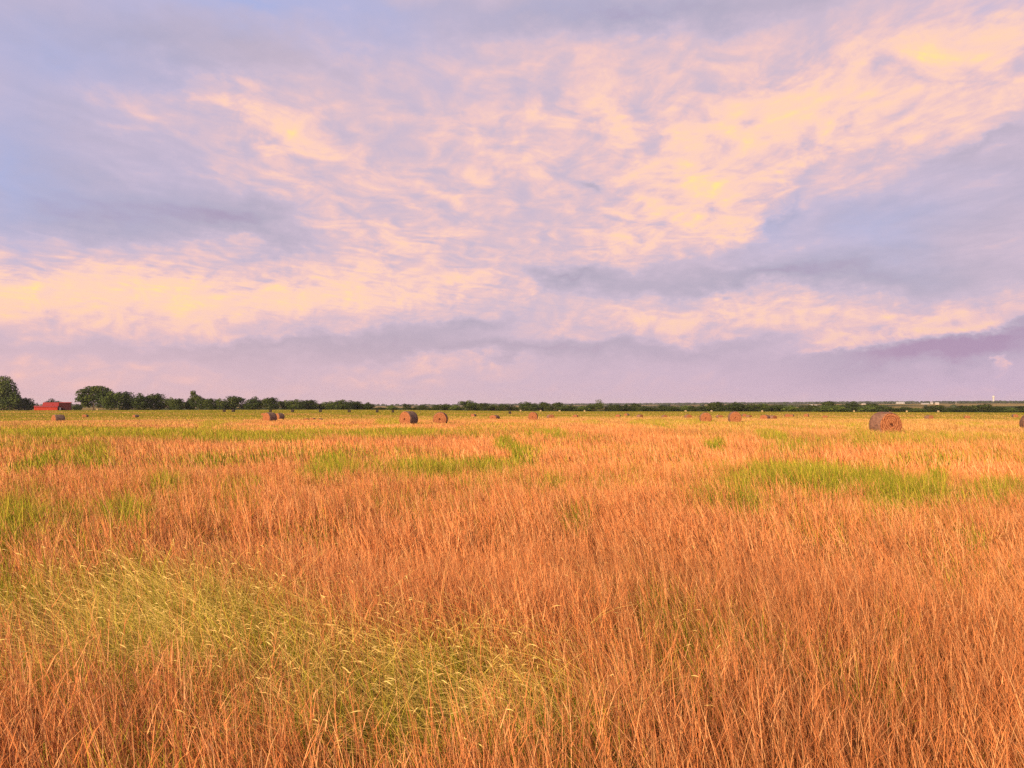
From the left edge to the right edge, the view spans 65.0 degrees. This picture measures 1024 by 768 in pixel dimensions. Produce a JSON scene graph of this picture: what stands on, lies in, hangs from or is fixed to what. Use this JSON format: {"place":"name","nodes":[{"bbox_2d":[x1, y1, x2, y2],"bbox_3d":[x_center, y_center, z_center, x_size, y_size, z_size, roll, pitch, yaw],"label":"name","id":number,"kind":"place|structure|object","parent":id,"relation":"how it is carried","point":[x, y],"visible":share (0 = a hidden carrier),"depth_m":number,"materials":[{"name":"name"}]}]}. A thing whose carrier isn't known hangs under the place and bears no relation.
{"place":"outdoors","nodes":[
{"label":"outdoors","id":0,"kind":"place"},
{"bbox_2d":[0,403,1023,767],"bbox_3d":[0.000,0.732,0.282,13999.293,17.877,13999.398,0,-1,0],"label":"ground","id":1,"kind":"structure","parent":0,"point":[912,405],"depth_m":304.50,"materials":[{"name":"orange plant"}]},
{"bbox_2d":[0,375,23,410],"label":"tree","id":2,"kind":"object","parent":1,"relation":"on","point":[9,397],"visible":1,"depth_m":537.96,"materials":[{"name":"green plant"}]},
{"bbox_2d":[12,397,39,409],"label":"tree","id":3,"kind":"object","parent":1,"relation":"on","point":[28,404],"visible":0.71,"depth_m":548.00,"materials":[{"name":"green plant"}]},
{"bbox_2d":[34,402,71,409],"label":"barn","id":4,"kind":"structure","parent":1,"relation":"on","point":[56,406],"depth_m":500.57,"materials":[{"name":"red"}]},
{"bbox_2d":[51,414,64,420],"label":"hay bale","id":5,"kind":"object","parent":1,"relation":"on","point":[58,417],"visible":0.62,"depth_m":137.40},
{"bbox_2d":[72,403,82,409],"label":"shrub","id":6,"kind":"object","parent":1,"relation":"on","point":[77,407],"visible":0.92,"depth_m":559.02,"materials":[{"name":"green plant"}]},
{"bbox_2d":[75,386,113,409],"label":"tree","id":7,"kind":"object","parent":1,"relation":"on","point":[93,395],"visible":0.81,"depth_m":478.10,"materials":[{"name":"green plant"}]},
{"bbox_2d":[100,391,121,409],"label":"tree","id":8,"kind":"object","parent":1,"relation":"on","point":[109,401],"visible":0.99,"depth_m":468.37,"materials":[{"name":"green plant"}]},
{"bbox_2d":[114,391,134,409],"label":"tree","id":9,"kind":"object","parent":1,"relation":"on","point":[126,396],"visible":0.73,"depth_m":482.60,"materials":[{"name":"green plant"}]},
{"bbox_2d":[126,393,154,409],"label":"tree","id":10,"kind":"object","parent":1,"relation":"on","point":[138,401],"visible":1,"depth_m":478.67,"materials":[{"name":"green plant"}]},
{"bbox_2d":[145,393,169,409],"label":"tree","id":11,"kind":"object","parent":1,"relation":"on","point":[160,402],"visible":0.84,"depth_m":488.01,"materials":[{"name":"green plant"}]},
{"bbox_2d":[165,397,174,409],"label":"tree","id":12,"kind":"object","parent":1,"relation":"on","point":[169,402],"visible":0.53,"depth_m":490.58,"materials":[{"name":"green plant"}]},
{"bbox_2d":[169,398,187,409],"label":"tree","id":13,"kind":"object","parent":1,"relation":"on","point":[177,404],"visible":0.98,"depth_m":478.31,"materials":[{"name":"green plant"}]},
{"bbox_2d":[185,398,195,409],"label":"tree","id":14,"kind":"object","parent":1,"relation":"on","point":[189,406],"visible":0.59,"depth_m":483.55,"materials":[{"name":"green plant"}]},
{"bbox_2d":[189,391,206,409],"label":"tree","id":15,"kind":"object","parent":1,"relation":"on","point":[195,400],"visible":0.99,"depth_m":468.68,"materials":[{"name":"green plant"}]},
{"bbox_2d":[202,398,219,409],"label":"tree","id":16,"kind":"object","parent":1,"relation":"on","point":[212,404],"visible":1,"depth_m":468.13,"materials":[{"name":"green plant"}]},
{"bbox_2d":[215,398,225,409],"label":"tree","id":17,"kind":"object","parent":1,"relation":"on","point":[219,400],"visible":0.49,"depth_m":499.60,"materials":[{"name":"green plant"}]},
{"bbox_2d":[220,396,245,409],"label":"tree","id":18,"kind":"object","parent":1,"relation":"on","point":[233,402],"visible":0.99,"depth_m":492.00,"materials":[{"name":"green plant"}]},
{"bbox_2d":[243,396,262,409],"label":"tree","id":19,"kind":"object","parent":1,"relation":"on","point":[254,403],"visible":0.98,"depth_m":487.97,"materials":[{"name":"green plant"}]},
{"bbox_2d":[263,412,276,421],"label":"hay bale","id":20,"kind":"object","parent":1,"relation":"on","point":[269,416],"visible":0.74,"depth_m":111.41},
{"bbox_2d":[260,397,282,409],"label":"tree","id":21,"kind":"object","parent":1,"relation":"on","point":[272,403],"visible":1,"depth_m":487.44,"materials":[{"name":"green plant"}]},
{"bbox_2d":[276,413,284,419],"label":"hay bale","id":22,"kind":"object","parent":1,"relation":"on","point":[280,416],"visible":0.64,"depth_m":149.33},
{"bbox_2d":[278,400,291,409],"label":"tree","id":23,"kind":"object","parent":1,"relation":"on","point":[285,404],"visible":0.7,"depth_m":493.26,"materials":[{"name":"green plant"}]},
{"bbox_2d":[287,399,306,409],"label":"tree","id":24,"kind":"object","parent":1,"relation":"on","point":[297,404],"visible":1,"depth_m":488.95,"materials":[{"name":"green plant"}]},
{"bbox_2d":[302,399,321,409],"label":"tree","id":25,"kind":"object","parent":1,"relation":"on","point":[311,404],"visible":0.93,"depth_m":497.54,"materials":[{"name":"green plant"}]},
{"bbox_2d":[318,404,328,409],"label":"tree","id":26,"kind":"object","parent":1,"relation":"on","point":[322,407],"visible":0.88,"depth_m":503.27,"materials":[{"name":"green plant"}]},
{"bbox_2d":[322,401,336,409],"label":"tree","id":27,"kind":"object","parent":1,"relation":"on","point":[330,404],"visible":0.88,"depth_m":498.13,"materials":[{"name":"green plant"}]},
{"bbox_2d":[333,399,353,409],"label":"tree","id":28,"kind":"object","parent":1,"relation":"on","point":[342,404],"visible":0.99,"depth_m":488.00,"materials":[{"name":"green plant"}]},
{"bbox_2d":[351,401,362,409],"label":"tree","id":29,"kind":"object","parent":1,"relation":"on","point":[357,405],"visible":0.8,"depth_m":498.54,"materials":[{"name":"green plant"}]},
{"bbox_2d":[361,402,374,409],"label":"tree","id":30,"kind":"object","parent":1,"relation":"on","point":[367,406],"visible":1,"depth_m":498.29,"materials":[{"name":"green plant"}]},
{"bbox_2d":[386,405,398,409],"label":"bush","id":31,"kind":"object","parent":1,"relation":"on","point":[391,407],"visible":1,"depth_m":518.17,"materials":[{"name":"green plant"}]},
{"bbox_2d":[403,403,411,409],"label":"bush","id":32,"kind":"object","parent":1,"relation":"on","point":[407,407],"visible":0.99,"depth_m":514.20,"materials":[{"name":"green plant"}]},
{"bbox_2d":[399,411,417,423],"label":"hay bale","id":33,"kind":"object","parent":1,"relation":"on","point":[408,417],"visible":0.82,"depth_m":82.39},
{"bbox_2d":[416,405,426,409],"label":"bush","id":34,"kind":"object","parent":1,"relation":"on","point":[420,407],"visible":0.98,"depth_m":528.78,"materials":[{"name":"green plant"}]},
{"bbox_2d":[430,405,441,409],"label":"bush","id":35,"kind":"object","parent":1,"relation":"on","point":[436,407],"visible":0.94,"depth_m":528.91,"materials":[{"name":"green plant"}]},
{"bbox_2d":[433,412,447,422],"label":"hay bale","id":36,"kind":"object","parent":1,"relation":"on","point":[440,417],"visible":0.84,"depth_m":85.23},
{"bbox_2d":[440,403,451,409],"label":"tree","id":37,"kind":"object","parent":1,"relation":"on","point":[445,407],"visible":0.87,"depth_m":537.07,"materials":[{"name":"green plant"}]},
{"bbox_2d":[449,404,463,410],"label":"tree","id":38,"kind":"object","parent":1,"relation":"on","point":[455,407],"visible":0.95,"depth_m":527.61,"materials":[{"name":"green plant"}]},
{"bbox_2d":[457,400,476,410],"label":"tree","id":39,"kind":"object","parent":1,"relation":"on","point":[468,405],"visible":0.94,"depth_m":522.63,"materials":[{"name":"green plant"}]},
{"bbox_2d":[475,403,492,410],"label":"tree","id":40,"kind":"object","parent":1,"relation":"on","point":[485,407],"visible":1,"depth_m":517.80,"materials":[{"name":"green plant"}]},
{"bbox_2d":[489,415,499,419],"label":"hay bale","id":41,"kind":"object","parent":1,"relation":"on","point":[494,416],"visible":0.77,"depth_m":147.75},
{"bbox_2d":[493,404,509,410],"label":"tree","id":42,"kind":"object","parent":1,"relation":"on","point":[501,407],"visible":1,"depth_m":523.67,"materials":[{"name":"green plant"}]},
{"bbox_2d":[0,409,1023,767],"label":"green grass","id":43,"kind":"structure","parent":1,"relation":"on","point":[14,515],"depth_m":12.86,"materials":[{"name":"green plant"}]},
{"bbox_2d":[0,463,1023,767],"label":"seeding grass","id":44,"kind":"structure","parent":1,"relation":"on","point":[420,669],"depth_m":5.60,"materials":[{"name":"yellow plant"}]},
{"bbox_2d":[507,405,518,410],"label":"tree","id":45,"kind":"object","parent":1,"relation":"on","point":[512,408],"visible":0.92,"depth_m":527.74,"materials":[{"name":"green plant"}]},
{"bbox_2d":[518,401,531,410],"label":"tree","id":46,"kind":"object","parent":1,"relation":"on","point":[526,404],"visible":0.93,"depth_m":523.58,"materials":[{"name":"green plant"}]},
{"bbox_2d":[35,400,1023,410],"bbox_3d":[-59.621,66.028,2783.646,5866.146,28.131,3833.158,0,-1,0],"label":"woods","id":47,"kind":"object","parent":1,"relation":"on","point":[885,402],"visible":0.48,"depth_m":3818.74,"materials":[{"name":"green plant"}]},
{"bbox_2d":[528,411,537,419],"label":"hay bale","id":48,"kind":"object","parent":1,"relation":"on","point":[533,415],"visible":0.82,"depth_m":125.22},
{"bbox_2d":[528,403,541,410],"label":"tree","id":49,"kind":"object","parent":1,"relation":"on","point":[533,407],"visible":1,"depth_m":518.86,"materials":[{"name":"green plant"}]},
{"bbox_2d":[538,402,548,410],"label":"tree","id":50,"kind":"object","parent":1,"relation":"on","point":[543,405],"visible":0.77,"depth_m":528.58,"materials":[{"name":"green plant"}]},
{"bbox_2d":[544,404,554,410],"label":"tree","id":51,"kind":"object","parent":1,"relation":"on","point":[548,407],"visible":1,"depth_m":519.06,"materials":[{"name":"green plant"}]},
{"bbox_2d":[552,402,564,410],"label":"tree","id":52,"kind":"object","parent":1,"relation":"on","point":[556,404],"visible":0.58,"depth_m":538.56,"materials":[{"name":"green plant"}]},
{"bbox_2d":[556,405,577,410],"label":"tree","id":53,"kind":"object","parent":1,"relation":"on","point":[566,408],"visible":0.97,"depth_m":523.28,"materials":[{"name":"green plant"}]},
{"bbox_2d":[573,405,591,410],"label":"tree","id":54,"kind":"object","parent":1,"relation":"on","point":[582,408],"visible":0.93,"depth_m":521.76,"materials":[{"name":"green plant"}]},
{"bbox_2d":[585,403,596,410],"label":"tree","id":55,"kind":"object","parent":1,"relation":"on","point":[591,407],"visible":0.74,"depth_m":528.28,"materials":[{"name":"green plant"}]},
{"bbox_2d":[592,399,605,410],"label":"tree","id":56,"kind":"object","parent":1,"relation":"on","point":[598,407],"visible":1,"depth_m":523.63,"materials":[{"name":"green plant"}]},
{"bbox_2d":[602,404,614,410],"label":"tree","id":57,"kind":"object","parent":1,"relation":"on","point":[609,407],"visible":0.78,"depth_m":528.78,"materials":[{"name":"green plant"}]},
{"bbox_2d":[611,404,623,410],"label":"tree","id":58,"kind":"object","parent":1,"relation":"on","point":[617,407],"visible":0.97,"depth_m":522.76,"materials":[{"name":"green plant"}]},
{"bbox_2d":[621,404,630,410],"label":"tree","id":59,"kind":"object","parent":1,"relation":"on","point":[626,407],"visible":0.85,"depth_m":527.50,"materials":[{"name":"green plant"}]},
{"bbox_2d":[628,403,641,410],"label":"tree","id":60,"kind":"object","parent":1,"relation":"on","point":[633,406],"visible":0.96,"depth_m":527.97,"materials":[{"name":"green plant"}]},
{"bbox_2d":[636,406,653,410],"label":"tree","id":61,"kind":"object","parent":1,"relation":"on","point":[644,408],"visible":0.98,"depth_m":517.97,"materials":[{"name":"green plant"}]},
{"bbox_2d":[654,405,670,410],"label":"tree","id":62,"kind":"object","parent":1,"relation":"on","point":[661,407],"visible":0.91,"depth_m":522.87,"materials":[{"name":"green plant"}]},
{"bbox_2d":[665,406,680,410],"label":"tree","id":63,"kind":"object","parent":1,"relation":"on","point":[672,408],"visible":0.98,"depth_m":517.72,"materials":[{"name":"green plant"}]},
{"bbox_2d":[678,405,691,410],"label":"tree","id":64,"kind":"object","parent":1,"relation":"on","point":[684,407],"visible":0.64,"depth_m":527.20,"materials":[{"name":"green plant"}]},
{"bbox_2d":[688,406,699,410],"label":"tree","id":65,"kind":"object","parent":1,"relation":"on","point":[692,408],"visible":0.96,"depth_m":518.75,"materials":[{"name":"green plant"}]},
{"bbox_2d":[696,406,712,410],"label":"tree","id":66,"kind":"object","parent":1,"relation":"on","point":[704,408],"visible":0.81,"depth_m":527.61,"materials":[{"name":"green plant"}]},
{"bbox_2d":[699,412,711,421],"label":"hay bale","id":67,"kind":"object","parent":1,"relation":"on","point":[705,417],"visible":0.87,"depth_m":102.24},
{"bbox_2d":[707,402,726,411],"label":"tree","id":68,"kind":"object","parent":1,"relation":"on","point":[715,406],"visible":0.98,"depth_m":522.51,"materials":[{"name":"green plant"}]},
{"bbox_2d":[721,402,748,411],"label":"tree","id":69,"kind":"object","parent":1,"relation":"on","point":[735,406],"visible":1,"depth_m":517.59,"materials":[{"name":"green plant"}]},
{"bbox_2d":[728,411,741,421],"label":"hay bale","id":70,"kind":"object","parent":1,"relation":"on","point":[734,416],"visible":0.84,"depth_m":99.23},
{"bbox_2d":[746,403,760,411],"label":"tree","id":71,"kind":"object","parent":1,"relation":"on","point":[753,407],"visible":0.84,"depth_m":527.02,"materials":[{"name":"green plant"}]},
{"bbox_2d":[757,403,771,411],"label":"tree","id":72,"kind":"object","parent":1,"relation":"on","point":[764,407],"visible":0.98,"depth_m":523.42,"materials":[{"name":"green plant"}]},
{"bbox_2d":[760,415,769,418],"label":"hay bale","id":73,"kind":"object","parent":1,"relation":"on","point":[764,416],"visible":0.77,"depth_m":160.27},
{"bbox_2d":[770,404,782,411],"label":"tree","id":74,"kind":"object","parent":1,"relation":"on","point":[774,408],"visible":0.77,"depth_m":526.82,"materials":[{"name":"green plant"}]},
{"bbox_2d":[780,405,801,411],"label":"tree","id":75,"kind":"object","parent":1,"relation":"on","point":[790,408],"visible":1,"depth_m":518.35,"materials":[{"name":"green plant"}]},
{"bbox_2d":[802,405,818,411],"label":"tree","id":76,"kind":"object","parent":1,"relation":"on","point":[809,408],"visible":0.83,"depth_m":523.33,"materials":[{"name":"green plant"}]},
{"bbox_2d":[812,405,834,411],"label":"tree","id":77,"kind":"object","parent":1,"relation":"on","point":[822,408],"visible":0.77,"depth_m":467.72,"materials":[{"name":"green plant"}]},
{"bbox_2d":[821,401,836,411],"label":"tree","id":78,"kind":"object","parent":1,"relation":"on","point":[829,403],"visible":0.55,"depth_m":538.42,"materials":[{"name":"green plant"}]},
{"bbox_2d":[826,405,849,411],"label":"tree","id":79,"kind":"object","parent":1,"relation":"on","point":[838,408],"visible":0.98,"depth_m":452.62,"materials":[{"name":"green plant"}]},
{"bbox_2d":[841,401,862,411],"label":"tree","id":80,"kind":"object","parent":1,"relation":"on","point":[851,406],"visible":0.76,"depth_m":538.29,"materials":[{"name":"green plant"}]},
{"bbox_2d":[856,405,879,411],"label":"tree","id":81,"kind":"object","parent":1,"relation":"on","point":[868,408],"visible":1,"depth_m":497.16,"materials":[{"name":"green plant"}]},
{"bbox_2d":[864,403,878,411],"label":"tree","id":82,"kind":"object","parent":1,"relation":"on","point":[872,404],"visible":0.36,"depth_m":538.18,"materials":[{"name":"green plant"}]},
{"bbox_2d":[874,405,893,411],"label":"tree","id":83,"kind":"object","parent":1,"relation":"on","point":[882,408],"visible":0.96,"depth_m":517.93,"materials":[{"name":"green plant"}]},
{"bbox_2d":[869,411,901,433],"bbox_3d":[25.566,2.736,54.950,2.079,2.060,1.997,0,-1,-4],"label":"hay bale","id":84,"kind":"object","parent":1,"relation":"on","point":[884,421],"visible":0.84,"depth_m":54.20},
{"bbox_2d":[885,406,901,411],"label":"tree","id":85,"kind":"object","parent":1,"relation":"on","point":[893,410],"visible":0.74,"depth_m":516.66,"materials":[{"name":"green plant"}]},
{"bbox_2d":[897,406,913,411],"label":"tree","id":86,"kind":"object","parent":1,"relation":"on","point":[903,408],"visible":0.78,"depth_m":517.12,"materials":[{"name":"green plant"}]},
{"bbox_2d":[907,408,925,411],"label":"tree","id":87,"kind":"object","parent":1,"relation":"on","point":[917,410],"visible":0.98,"depth_m":507.36,"materials":[{"name":"green plant"}]},
{"bbox_2d":[922,407,934,411],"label":"tree","id":88,"kind":"object","parent":1,"relation":"on","point":[928,409],"visible":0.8,"depth_m":518.16,"materials":[{"name":"green plant"}]},
{"bbox_2d":[924,415,933,418],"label":"hay bale","id":89,"kind":"object","parent":1,"relation":"on","point":[929,416],"visible":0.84,"depth_m":207.86},
{"bbox_2d":[925,405,948,411],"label":"tree","id":90,"kind":"object","parent":1,"relation":"on","point":[936,408],"visible":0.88,"depth_m":516.60,"materials":[{"name":"green plant"}]},
{"bbox_2d":[944,407,959,411],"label":"tree","id":91,"kind":"object","parent":1,"relation":"on","point":[949,409],"visible":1,"depth_m":512.50,"materials":[{"name":"green plant"}]},
{"bbox_2d":[956,405,972,411],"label":"tree","id":92,"kind":"object","parent":1,"relation":"on","point":[962,407],"visible":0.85,"depth_m":517.27,"materials":[{"name":"green plant"}]},
{"bbox_2d":[964,405,985,411],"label":"tree","id":93,"kind":"object","parent":1,"relation":"on","point":[975,408],"visible":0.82,"depth_m":517.50,"materials":[{"name":"green plant"}]},
{"bbox_2d":[976,404,996,411],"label":"tree","id":94,"kind":"object","parent":1,"relation":"on","point":[988,408],"visible":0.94,"depth_m":517.19,"materials":[{"name":"green plant"}]},
{"bbox_2d":[992,406,1010,411],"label":"tree","id":95,"kind":"object","parent":1,"relation":"on","point":[997,408],"visible":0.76,"depth_m":516.07,"materials":[{"name":"green plant"}]},
{"bbox_2d":[998,407,1018,412],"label":"tree","id":96,"kind":"object","parent":1,"relation":"on","point":[1008,409],"visible":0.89,"depth_m":511.47,"materials":[{"name":"green plant"}]},
{"bbox_2d":[1014,406,1023,412],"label":"tree","id":97,"kind":"object","parent":1,"relation":"on","point":[1020,409],"visible":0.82,"depth_m":518.05,"materials":[{"name":"green plant"}]},
{"bbox_2d":[1019,415,1023,427],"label":"hay bale","id":98,"kind":"object","parent":1,"relation":"on","point":[1021,422],"visible":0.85,"depth_m":66.04},
{"bbox_2d":[0,0,1023,404],"label":"sky","id":99,"kind":"structure","parent":0,"point":[388,202],"materials":[{"name":"purple"}]}
]}

